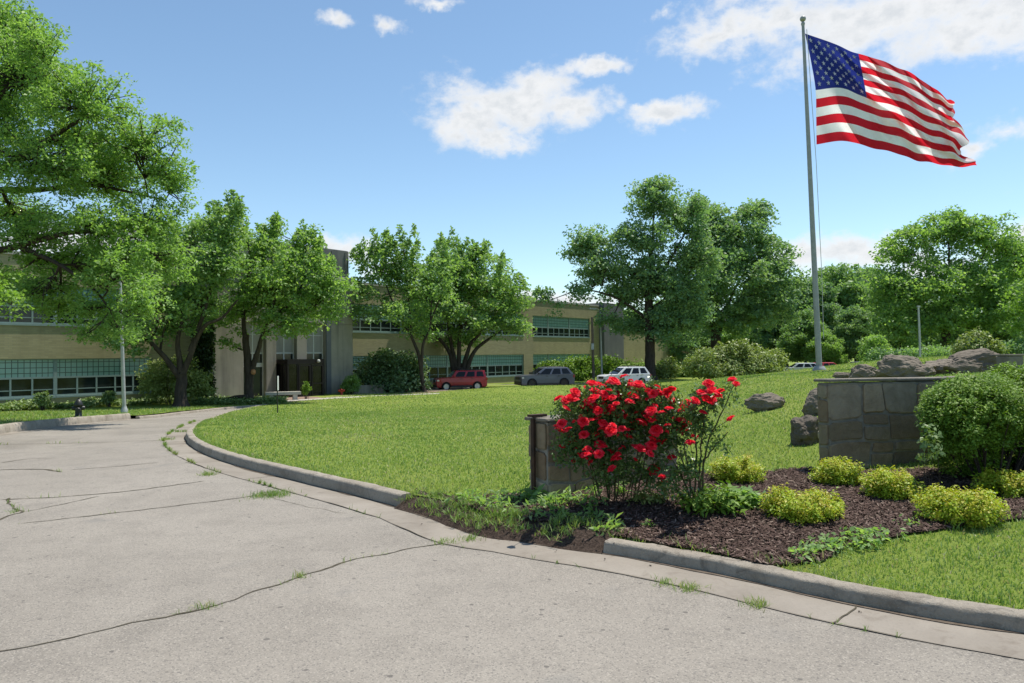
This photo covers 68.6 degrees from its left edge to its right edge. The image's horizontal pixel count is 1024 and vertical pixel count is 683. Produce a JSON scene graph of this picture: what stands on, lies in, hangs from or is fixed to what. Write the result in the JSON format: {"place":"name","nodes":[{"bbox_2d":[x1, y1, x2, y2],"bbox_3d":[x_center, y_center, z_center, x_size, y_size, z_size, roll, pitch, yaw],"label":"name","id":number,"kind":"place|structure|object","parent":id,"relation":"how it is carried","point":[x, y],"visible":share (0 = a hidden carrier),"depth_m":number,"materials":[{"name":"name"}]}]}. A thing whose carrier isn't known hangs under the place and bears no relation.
{"place":"outdoors","nodes":[
{"label":"outdoors","id":0,"kind":"place"},
{"bbox_2d":[0,388,416,423],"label":"lawn","id":1,"kind":"structure","parent":0,"point":[161,405],"depth_m":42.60,"materials":[{"name":"green plant"}]},
{"bbox_2d":[0,267,34,322],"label":"young tree","id":2,"kind":"object","parent":1,"relation":"on","point":[13,295],"visible":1,"depth_m":15.10,"materials":[{"name":"green plant"}]},
{"bbox_2d":[29,390,55,409],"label":"shrub","id":3,"kind":"object","parent":1,"relation":"on","point":[42,399],"visible":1,"depth_m":39.56,"materials":[{"name":"green plant"}]},
{"bbox_2d":[0,0,203,345],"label":"broadleaf tree","id":4,"kind":"object","parent":1,"relation":"on","point":[102,168],"visible":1,"depth_m":23.17,"materials":[{"name":"green plant"}]},
{"bbox_2d":[100,390,117,406],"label":"shrub","id":5,"kind":"object","parent":1,"relation":"on","point":[108,396],"visible":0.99,"depth_m":42.82,"materials":[{"name":"green plant"}]},
{"bbox_2d":[119,239,144,412],"bbox_3d":[-16.690,-0.570,32.862,2.007,7.672,0.363,-1,-1,41],"label":"lamp post","id":6,"kind":"object","parent":1,"relation":"on","point":[124,406],"visible":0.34,"depth_m":33.31,"materials":[{"name":"metal"}]},
{"bbox_2d":[85,189,258,406],"bbox_3d":[-19.558,-2.513,43.074,10.028,12.492,6.063,-1,-1,0],"label":"broadleaf tree","id":7,"kind":"object","parent":1,"relation":"on","point":[217,229],"visible":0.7,"depth_m":42.64,"materials":[{"name":"green plant"}]},
{"bbox_2d":[134,352,218,404],"bbox_3d":[-20.020,2.253,44.798,4.709,3.250,2.941,0,-1,-26],"label":"shrub","id":8,"kind":"object","parent":1,"relation":"on","point":[158,383],"visible":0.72,"depth_m":44.46,"materials":[{"name":"green plant"}]},
{"bbox_2d":[207,199,364,401],"bbox_3d":[-14.430,-2.563,46.755,9.162,12.912,7.272,-1,-1,34],"label":"broadleaf tree","id":9,"kind":"object","parent":1,"relation":"on","point":[265,287],"visible":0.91,"depth_m":46.01,"materials":[{"name":"green plant"}]},
{"bbox_2d":[338,374,360,393],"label":"shrub","id":10,"kind":"object","parent":1,"relation":"on","point":[347,385],"visible":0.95,"depth_m":55.38,"materials":[{"name":"green plant"}]},
{"bbox_2d":[353,347,432,392],"bbox_3d":[-9.161,2.483,58.624,6.349,4.178,5.321,0,-1,-33],"label":"shrub","id":11,"kind":"object","parent":1,"relation":"on","point":[390,371],"visible":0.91,"depth_m":57.94,"materials":[{"name":"green plant"}]},
{"bbox_2d":[0,384,1023,682],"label":"road","id":12,"kind":"structure","parent":0,"point":[430,612],"depth_m":4.95,"materials":[{"name":"concrete"}]},
{"bbox_2d":[0,413,130,433],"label":"kerb","id":13,"kind":"structure","parent":12,"relation":"on","point":[19,426],"depth_m":23.25,"materials":[{"name":"concrete"}]},
{"bbox_2d":[0,419,133,435],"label":"gutter","id":14,"kind":"object","parent":12,"relation":"on","point":[15,432],"visible":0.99,"depth_m":21.93,"materials":[{"name":"concrete"}]},
{"bbox_2d":[136,402,289,418],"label":"kerb","id":15,"kind":"structure","parent":12,"relation":"on","point":[177,413],"depth_m":36.78,"materials":[{"name":"concrete"}]},
{"bbox_2d":[0,544,435,650],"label":"road crack","id":16,"kind":"object","parent":12,"relation":"on","point":[209,606],"visible":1,"depth_m":4.93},
{"bbox_2d":[184,436,395,506],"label":"gutter dirt","id":17,"kind":"structure","parent":12,"relation":"on","point":[282,477],"depth_m":10.55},
{"bbox_2d":[185,391,410,505],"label":"kerb","id":18,"kind":"structure","parent":12,"relation":"on","point":[379,493],"depth_m":9.92,"materials":[{"name":"concrete"}]},
{"bbox_2d":[0,419,902,637],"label":"weeds","id":19,"kind":"object","parent":12,"relation":"on","point":[283,493],"visible":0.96,"depth_m":6.66,"materials":[{"name":"green plant"}]},
{"bbox_2d":[433,369,487,388],"bbox_3d":[-4.383,3.210,62.949,4.391,1.731,2.100,0,-1,-16],"label":"parked car","id":20,"kind":"object","parent":12,"relation":"on","point":[471,378],"visible":0.96,"depth_m":62.29,"materials":[{"name":"red paint"}]},
{"bbox_2d":[514,366,574,385],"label":"parked car","id":21,"kind":"object","parent":12,"relation":"on","point":[553,375],"visible":0.9,"depth_m":65.72,"materials":[{"name":"grey paint"}]},
{"bbox_2d":[164,415,1023,658],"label":"gutter","id":22,"kind":"object","parent":12,"relation":"on","point":[1005,643],"visible":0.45,"depth_m":5.56,"materials":[{"name":"concrete"}]},
{"bbox_2d":[602,553,1023,633],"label":"gutter dirt","id":23,"kind":"structure","parent":22,"relation":"on","point":[910,615],"depth_m":4.88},
{"bbox_2d":[597,366,650,383],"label":"parked car","id":24,"kind":"object","parent":12,"relation":"on","point":[635,373],"visible":0.51,"depth_m":66.92,"materials":[{"name":"white paint"}]},
{"bbox_2d":[603,538,1023,632],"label":"kerb","id":25,"kind":"structure","parent":12,"relation":"on","point":[968,612],"depth_m":5.00,"materials":[{"name":"concrete"}]},
{"bbox_2d":[0,0,1023,312],"label":"sky","id":26,"kind":"structure","parent":0,"point":[510,124],"materials":[{"name":"blue"}]},
{"bbox_2d":[486,375,730,386],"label":"lawn","id":27,"kind":"structure","parent":0,"point":[579,382],"depth_m":73.58,"materials":[{"name":"green plant"}]},
{"bbox_2d":[533,354,600,380],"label":"hedge","id":28,"kind":"object","parent":27,"relation":"on","point":[581,369],"visible":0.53,"depth_m":78.14,"materials":[{"name":"green plant"}]},
{"bbox_2d":[527,172,728,379],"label":"oak tree","id":29,"kind":"object","parent":27,"relation":"on","point":[650,278],"visible":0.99,"depth_m":74.98,"materials":[{"name":"green plant"}]},
{"bbox_2d":[598,353,691,376],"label":"hedge","id":30,"kind":"object","parent":27,"relation":"on","point":[610,364],"visible":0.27,"depth_m":80.10,"materials":[{"name":"green plant"}]},
{"bbox_2d":[655,356,681,378],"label":"shrub","id":31,"kind":"object","parent":27,"relation":"on","point":[668,368],"visible":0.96,"depth_m":76.97,"materials":[{"name":"green plant"}]},
{"bbox_2d":[666,330,702,363],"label":"broadleaf tree","id":32,"kind":"object","parent":27,"relation":"on","point":[678,354],"visible":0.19,"depth_m":109.66,"materials":[{"name":"green plant"}]},
{"bbox_2d":[664,192,812,354],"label":"oak tree","id":33,"kind":"object","parent":27,"relation":"on","point":[767,279],"visible":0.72,"depth_m":85.94,"materials":[{"name":"green plant"}]},
{"bbox_2d":[748,304,788,358],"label":"broadleaf tree","id":34,"kind":"object","parent":27,"relation":"on","point":[768,339],"visible":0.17,"depth_m":104.51,"materials":[{"name":"green plant"}]},
{"bbox_2d":[775,274,845,360],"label":"broadleaf tree","id":35,"kind":"object","parent":27,"relation":"on","point":[828,311],"visible":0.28,"depth_m":102.03,"materials":[{"name":"green plant"}]},
{"bbox_2d":[805,331,848,363],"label":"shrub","id":36,"kind":"object","parent":27,"relation":"on","point":[832,348],"visible":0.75,"depth_m":90.77,"materials":[{"name":"green plant"}]},
{"bbox_2d":[831,304,874,362],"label":"broadleaf tree","id":37,"kind":"object","parent":27,"relation":"on","point":[848,329],"visible":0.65,"depth_m":93.10,"materials":[{"name":"green plant"}]},
{"bbox_2d":[857,204,1023,352],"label":"broadleaf tree","id":38,"kind":"object","parent":27,"relation":"on","point":[959,228],"visible":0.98,"depth_m":84.30,"materials":[{"name":"green plant"}]},
{"bbox_2d":[193,355,1023,608],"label":"lawn","id":39,"kind":"structure","parent":0,"point":[911,534],"depth_m":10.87,"materials":[{"name":"green plant"}]},
{"bbox_2d":[346,223,466,391],"bbox_3d":[-8.604,-2.590,57.768,10.158,13.082,6.786,-1,-1,0],"label":"broadleaf tree","id":40,"kind":"object","parent":39,"relation":"on","point":[387,273],"visible":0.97,"depth_m":57.78,"materials":[{"name":"green plant"}]},
{"bbox_2d":[405,226,537,387],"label":"broadleaf tree","id":41,"kind":"object","parent":39,"relation":"on","point":[496,292],"visible":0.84,"depth_m":65.38,"materials":[{"name":"green plant"}]},
{"bbox_2d":[394,487,629,553],"bbox_3d":[-0.179,1.705,7.225,2.807,0.179,0.840,-2,-1,44],"label":"planting bed","id":42,"kind":"object","parent":39,"relation":"on","point":[593,541],"visible":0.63,"depth_m":6.75,"materials":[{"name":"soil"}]},
{"bbox_2d":[397,483,603,541],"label":"grass","id":43,"kind":"structure","parent":42,"relation":"on","point":[518,513],"depth_m":7.02,"materials":[{"name":"green plant"}]},
{"bbox_2d":[444,482,625,535],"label":"weeds","id":44,"kind":"object","parent":42,"relation":"on","point":[545,498],"visible":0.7,"depth_m":7.32,"materials":[{"name":"green plant"}]},
{"bbox_2d":[524,411,677,496],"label":"stone wall","id":45,"kind":"structure","parent":39,"relation":"on","point":[547,472],"depth_m":7.66,"materials":[{"name":"stone"}]},
{"bbox_2d":[679,338,793,379],"bbox_3d":[16.734,1.489,56.237,8.707,3.484,4.696,-1,-1,0],"label":"shrub","id":46,"kind":"object","parent":39,"relation":"on","point":[714,364],"visible":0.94,"depth_m":55.48,"materials":[{"name":"green plant"}]},
{"bbox_2d":[452,464,1023,564],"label":"mulch","id":47,"kind":"object","parent":39,"relation":"on","point":[815,532],"visible":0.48,"depth_m":6.64,"materials":[{"name":"brown wood"}]},
{"bbox_2d":[520,483,552,501],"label":"weed","id":48,"kind":"object","parent":47,"relation":"on","point":[536,490],"visible":0.42,"depth_m":7.54,"materials":[{"name":"plant"}]},
{"bbox_2d":[547,373,703,502],"bbox_3d":[1.079,0.984,7.119,1.497,1.372,0.867,-1,-1,0],"label":"rose bush","id":49,"kind":"object","parent":47,"relation":"on","point":[627,409],"visible":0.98,"depth_m":7.05,"materials":[{"name":"red plant"}]},
{"bbox_2d":[626,483,673,505],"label":"perennial plant","id":50,"kind":"object","parent":47,"relation":"on","point":[653,498],"visible":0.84,"depth_m":7.16,"materials":[{"name":"green plant"}]},
{"bbox_2d":[655,376,743,506],"bbox_3d":[1.735,0.924,6.850,0.761,1.218,0.674,0,-1,-36],"label":"rose bush","id":51,"kind":"object","parent":47,"relation":"on","point":[701,396],"visible":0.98,"depth_m":6.86,"materials":[{"name":"green plant"}]},
{"bbox_2d":[673,480,752,517],"bbox_3d":[1.846,1.459,6.853,0.715,0.355,0.590,-1,-1,0],"label":"perennial plant","id":52,"kind":"object","parent":47,"relation":"on","point":[714,499],"visible":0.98,"depth_m":6.76,"materials":[{"name":"green plant"}]},
{"bbox_2d":[706,453,766,483],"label":"spirea shrub","id":53,"kind":"object","parent":47,"relation":"on","point":[733,471],"visible":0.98,"depth_m":8.07,"materials":[{"name":"green plant"}]},
{"bbox_2d":[727,485,766,510],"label":"perennial plant","id":54,"kind":"object","parent":47,"relation":"on","point":[754,501],"visible":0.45,"depth_m":6.92,"materials":[{"name":"green plant"}]},
{"bbox_2d":[757,482,846,525],"bbox_3d":[2.547,1.453,6.605,0.741,0.371,0.674,-1,-1,28],"label":"spirea shrub","id":55,"kind":"object","parent":47,"relation":"on","point":[823,506],"visible":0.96,"depth_m":6.50,"materials":[{"name":"yellow plant"}]},
{"bbox_2d":[807,455,865,485],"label":"spirea shrub","id":56,"kind":"object","parent":47,"relation":"on","point":[834,469],"visible":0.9,"depth_m":7.89,"materials":[{"name":"green plant"}]},
{"bbox_2d":[787,525,909,565],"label":"weeds","id":57,"kind":"object","parent":47,"relation":"on","point":[812,546],"visible":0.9,"depth_m":5.81,"materials":[{"name":"green plant"}]},
{"bbox_2d":[858,465,927,502],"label":"spirea shrub","id":58,"kind":"object","parent":47,"relation":"on","point":[888,484],"visible":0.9,"depth_m":7.23,"materials":[{"name":"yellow plant"}]},
{"bbox_2d":[915,422,945,493],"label":"weed","id":59,"kind":"object","parent":47,"relation":"on","point":[924,444],"visible":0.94,"depth_m":7.33,"materials":[{"name":"green plant"}]},
{"bbox_2d":[909,483,1010,529],"bbox_3d":[3.881,1.429,6.503,0.831,0.402,0.763,-1,-1,0],"label":"spirea shrub","id":60,"kind":"object","parent":47,"relation":"on","point":[975,506],"visible":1,"depth_m":6.35,"materials":[{"name":"yellow plant"}]},
{"bbox_2d":[913,361,1023,478],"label":"bush","id":61,"kind":"object","parent":47,"relation":"on","point":[981,416],"visible":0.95,"depth_m":7.73,"materials":[{"name":"green plant"}]},
{"bbox_2d":[969,465,1023,497],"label":"spirea shrub","id":62,"kind":"object","parent":47,"relation":"on","point":[1001,483],"visible":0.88,"depth_m":7.33,"materials":[{"name":"green plant"}]},
{"bbox_2d":[744,392,785,411],"bbox_3d":[5.316,1.293,15.696,0.861,0.448,0.590,-1,-1,0],"label":"boulder","id":63,"kind":"object","parent":39,"relation":"on","point":[767,401],"visible":0.79,"depth_m":15.56,"materials":[{"name":"grey stone"}]},
{"bbox_2d":[790,415,818,445],"bbox_3d":[4.189,1.333,10.661,0.432,0.570,0.423,-1,-1,0],"label":"boulder","id":64,"kind":"object","parent":39,"relation":"on","point":[805,429],"visible":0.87,"depth_m":10.55,"materials":[{"name":"grey stone"}]},
{"bbox_2d":[801,388,817,415],"bbox_3d":[5.359,1.101,13.164,0.557,0.591,0.513,-1,-1,0],"label":"boulder","id":65,"kind":"object","parent":39,"relation":"on","point":[810,406],"visible":0.32,"depth_m":13.06,"materials":[{"name":"grey stone"}]},
{"bbox_2d":[800,16,825,370],"bbox_3d":[13.712,-6.757,34.076,0.876,16.237,0.597,0,-1,-20],"label":"flagpole","id":66,"kind":"object","parent":39,"relation":"on","point":[818,354],"visible":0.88,"depth_m":34.02,"materials":[{"name":"metal"}]},
{"bbox_2d":[805,34,975,166],"bbox_3d":[16.962,-10.887,33.982,7.057,6.441,1.749,-1,-1,10],"label":"flag","id":67,"kind":"object","parent":66,"relation":"attached to","point":[868,101],"visible":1,"depth_m":33.84,"materials":[{"name":"multicoloured fabric"}]},
{"bbox_2d":[849,364,876,377],"bbox_3d":[8.475,0.794,18.064,0.707,0.506,0.587,-1,-1,0],"label":"boulder","id":68,"kind":"object","parent":39,"relation":"on","point":[862,371],"visible":0.59,"depth_m":17.89,"materials":[{"name":"grey stone"}]},
{"bbox_2d":[873,354,921,377],"bbox_3d":[8.438,0.623,16.358,1.093,0.696,0.878,-1,-1,0],"label":"boulder","id":69,"kind":"object","parent":39,"relation":"on","point":[891,365],"visible":0.67,"depth_m":16.13,"materials":[{"name":"grey stone"}]},
{"bbox_2d":[813,376,1000,467],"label":"stone wall","id":70,"kind":"structure","parent":39,"relation":"on","point":[870,423],"depth_m":8.88,"materials":[{"name":"grey stone"}]},
{"bbox_2d":[863,342,952,360],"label":"shrub","id":71,"kind":"object","parent":39,"relation":"on","point":[932,350],"visible":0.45,"depth_m":65.49,"materials":[{"name":"green plant"}]},
{"bbox_2d":[912,364,935,376],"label":"boulder","id":72,"kind":"object","parent":39,"relation":"on","point":[925,370],"visible":0.66,"depth_m":15.88,"materials":[{"name":"grey stone"}]},
{"bbox_2d":[924,359,954,374],"bbox_3d":[9.475,0.592,16.603,0.811,0.428,0.746,-1,-1,0],"label":"boulder","id":73,"kind":"object","parent":39,"relation":"on","point":[938,365],"visible":0.34,"depth_m":16.38,"materials":[{"name":"grey stone"}]},
{"bbox_2d":[943,360,982,373],"bbox_3d":[9.608,0.586,15.968,0.921,0.402,0.389,-1,-1,0],"label":"boulder","id":74,"kind":"object","parent":39,"relation":"on","point":[957,366],"visible":0.7,"depth_m":15.84,"materials":[{"name":"grey stone"}]},
{"bbox_2d":[948,348,998,371],"bbox_3d":[10.333,0.529,16.899,1.642,0.761,0.772,-1,-1,0],"label":"boulder","id":75,"kind":"object","parent":39,"relation":"on","point":[985,356],"visible":0.34,"depth_m":16.63,"materials":[{"name":"grey stone"}]},
{"bbox_2d":[948,328,1010,353],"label":"shrub","id":76,"kind":"object","parent":39,"relation":"on","point":[976,339],"visible":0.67,"depth_m":29.75,"materials":[{"name":"green plant"}]},
{"bbox_2d":[985,252,1023,334],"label":"broadleaf tree","id":77,"kind":"object","parent":39,"relation":"on","point":[1016,304],"visible":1,"depth_m":64.00,"materials":[{"name":"green plant"}]},
{"bbox_2d":[995,354,1023,370],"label":"stone block","id":78,"kind":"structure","parent":39,"relation":"on","point":[1011,358],"depth_m":15.86,"materials":[{"name":"grey stone"}]},
{"bbox_2d":[1001,334,1023,353],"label":"shrub","id":79,"kind":"object","parent":39,"relation":"on","point":[1016,347],"visible":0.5,"depth_m":61.33,"materials":[{"name":"green plant"}]},
{"bbox_2d":[661,356,860,382],"bbox_3d":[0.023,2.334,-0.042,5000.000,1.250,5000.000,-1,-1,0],"label":"ground","id":80,"kind":"structure","parent":0,"point":[791,363],"depth_m":195.22,"materials":[{"name":"green plant"}]},
{"bbox_2d":[0,394,289,410],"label":"ground cover","id":81,"kind":"object","parent":80,"relation":"on","point":[91,401],"visible":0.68,"depth_m":44.38,"materials":[{"name":"green plant"}]},
{"bbox_2d":[0,236,702,404],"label":"office building","id":82,"kind":"structure","parent":80,"relation":"on","point":[36,355],"depth_m":52.98,"materials":[{"name":"brick"}]},
{"bbox_2d":[0,359,56,399],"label":"window","id":83,"kind":"structure","parent":82,"relation":"in","point":[20,379],"depth_m":42.08,"materials":[{"name":"teal glass"}]},
{"bbox_2d":[0,283,56,325],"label":"window","id":84,"kind":"structure","parent":82,"relation":"in","point":[28,319],"depth_m":42.11,"materials":[{"name":"teal glass"}]},
{"bbox_2d":[55,358,151,397],"bbox_3d":[-24.568,2.138,45.415,0.263,2.250,5.640,-1,-1,38],"label":"window","id":85,"kind":"structure","parent":82,"relation":"in","point":[79,377],"depth_m":44.95,"materials":[{"name":"teal glass"}]},
{"bbox_2d":[55,287,151,326],"bbox_3d":[-24.610,-2.036,45.490,0.263,2.360,5.640,-1,-1,38],"label":"window","id":86,"kind":"structure","parent":82,"relation":"in","point":[86,291],"depth_m":44.69,"materials":[{"name":"teal glass"}]},
{"bbox_2d":[190,295,216,396],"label":"ivy","id":87,"kind":"object","parent":82,"relation":"attached to","point":[204,353],"visible":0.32,"depth_m":48.53,"materials":[{"name":"green plant"}]},
{"bbox_2d":[244,322,263,396],"bbox_3d":[-17.766,1.326,51.265,0.084,5.350,1.700,-1,-1,38],"label":"window","id":88,"kind":"structure","parent":82,"relation":"in","point":[253,338],"depth_m":51.54,"materials":[{"name":"grey glass"}]},
{"bbox_2d":[276,324,293,358],"bbox_3d":[-16.218,1.345,53.228,0.084,5.350,1.700,-1,-1,38],"label":"window","id":89,"kind":"structure","parent":82,"relation":"in","point":[284,347],"depth_m":53.29,"materials":[{"name":"grey glass"}]},
{"bbox_2d":[307,324,322,358],"bbox_3d":[-14.639,1.366,55.230,0.084,5.350,1.700,-1,-1,38],"label":"window","id":90,"kind":"structure","parent":82,"relation":"in","point":[315,342],"depth_m":55.40,"materials":[{"name":"grey glass"}]},
{"bbox_2d":[353,304,402,333],"bbox_3d":[-11.311,-1.865,62.351,0.263,2.360,5.790,-1,-1,38],"label":"window","id":91,"kind":"structure","parent":82,"relation":"in","point":[389,328],"depth_m":62.40,"materials":[{"name":"teal glass"}]},
{"bbox_2d":[401,355,446,380],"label":"window","id":92,"kind":"structure","parent":82,"relation":"in","point":[438,363],"depth_m":68.00,"materials":[{"name":"teal glass"}]},
{"bbox_2d":[401,309,447,334],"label":"window","id":93,"kind":"structure","parent":82,"relation":"in","point":[437,325],"depth_m":67.68,"materials":[{"name":"teal glass"}]},
{"bbox_2d":[447,355,488,377],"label":"window","id":94,"kind":"structure","parent":82,"relation":"in","point":[479,361],"depth_m":72.49,"materials":[{"name":"teal glass"}]},
{"bbox_2d":[488,354,522,377],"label":"window","id":95,"kind":"structure","parent":82,"relation":"in","point":[498,365],"depth_m":75.84,"materials":[{"name":"teal glass"}]},
{"bbox_2d":[533,316,547,336],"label":"window","id":96,"kind":"structure","parent":82,"relation":"in","point":[541,323],"depth_m":82.92,"materials":[{"name":"teal glass"}]},
{"bbox_2d":[548,316,570,337],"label":"window","id":97,"kind":"structure","parent":82,"relation":"in","point":[557,327],"depth_m":85.62,"materials":[{"name":"teal glass"}]},
{"bbox_2d":[569,318,589,337],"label":"window","id":98,"kind":"structure","parent":82,"relation":"in","point":[578,327],"depth_m":88.93,"materials":[{"name":"teal glass"}]},
{"bbox_2d":[708,326,758,358],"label":"broadleaf tree","id":99,"kind":"object","parent":80,"relation":"on","point":[724,339],"visible":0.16,"depth_m":106.01,"materials":[{"name":"green plant"}]},
{"bbox_2d":[773,308,832,362],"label":"broadleaf tree","id":100,"kind":"object","parent":80,"relation":"on","point":[794,342],"visible":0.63,"depth_m":95.43,"materials":[{"name":"green plant"}]},
{"bbox_2d":[818,262,882,354],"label":"broadleaf tree","id":101,"kind":"object","parent":80,"relation":"on","point":[851,292],"visible":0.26,"depth_m":109.83,"materials":[{"name":"green plant"}]},
{"bbox_2d":[855,333,893,361],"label":"young tree","id":102,"kind":"object","parent":80,"relation":"on","point":[873,340],"visible":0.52,"depth_m":69.67,"materials":[{"name":"green plant"}]},
{"bbox_2d":[880,272,939,351],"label":"broadleaf tree","id":103,"kind":"object","parent":80,"relation":"on","point":[926,336],"visible":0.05,"depth_m":106.88,"materials":[{"name":"green plant"}]},
{"bbox_2d":[976,312,1022,343],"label":"broadleaf tree","id":104,"kind":"object","parent":80,"relation":"on","point":[1002,337],"visible":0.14,"depth_m":95.00,"materials":[{"name":"green plant"}]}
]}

